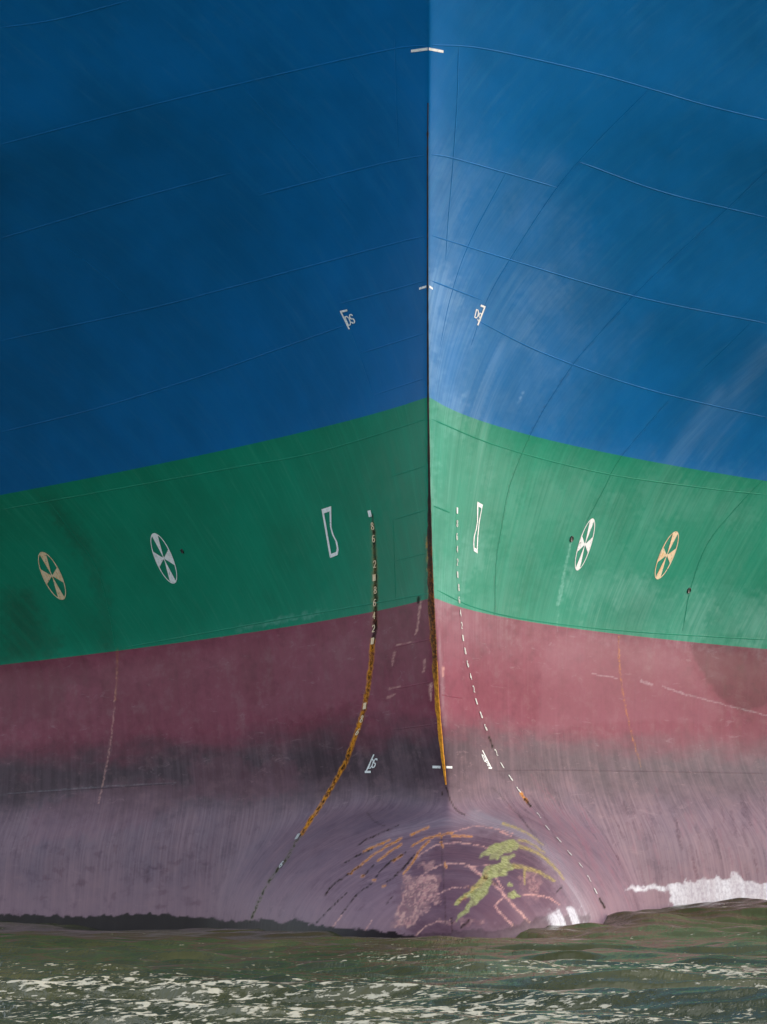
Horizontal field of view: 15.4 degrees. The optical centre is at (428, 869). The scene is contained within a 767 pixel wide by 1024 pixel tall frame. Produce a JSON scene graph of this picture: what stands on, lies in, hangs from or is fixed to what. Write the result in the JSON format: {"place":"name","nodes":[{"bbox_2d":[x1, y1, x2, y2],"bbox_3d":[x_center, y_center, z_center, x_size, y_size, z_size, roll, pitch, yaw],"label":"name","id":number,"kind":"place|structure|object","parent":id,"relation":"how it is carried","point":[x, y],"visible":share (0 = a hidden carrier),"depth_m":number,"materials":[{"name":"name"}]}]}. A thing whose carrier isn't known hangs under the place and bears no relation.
{"place":"outdoors","nodes":[
{"label":"outdoors","id":0,"kind":"place"},
{"bbox_2d":[0,898,766,1023],"bbox_3d":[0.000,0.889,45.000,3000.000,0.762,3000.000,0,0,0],"label":"water","id":1,"kind":"structure","parent":0,"point":[701,963],"depth_m":27.43,"materials":[{"name":"green liquid"}]},
{"bbox_2d":[0,0,766,937],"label":"cargo ship","id":2,"kind":"object","parent":1,"relation":"on","point":[382,468],"visible":0.87,"depth_m":49.07,"materials":[{"name":"paint"}]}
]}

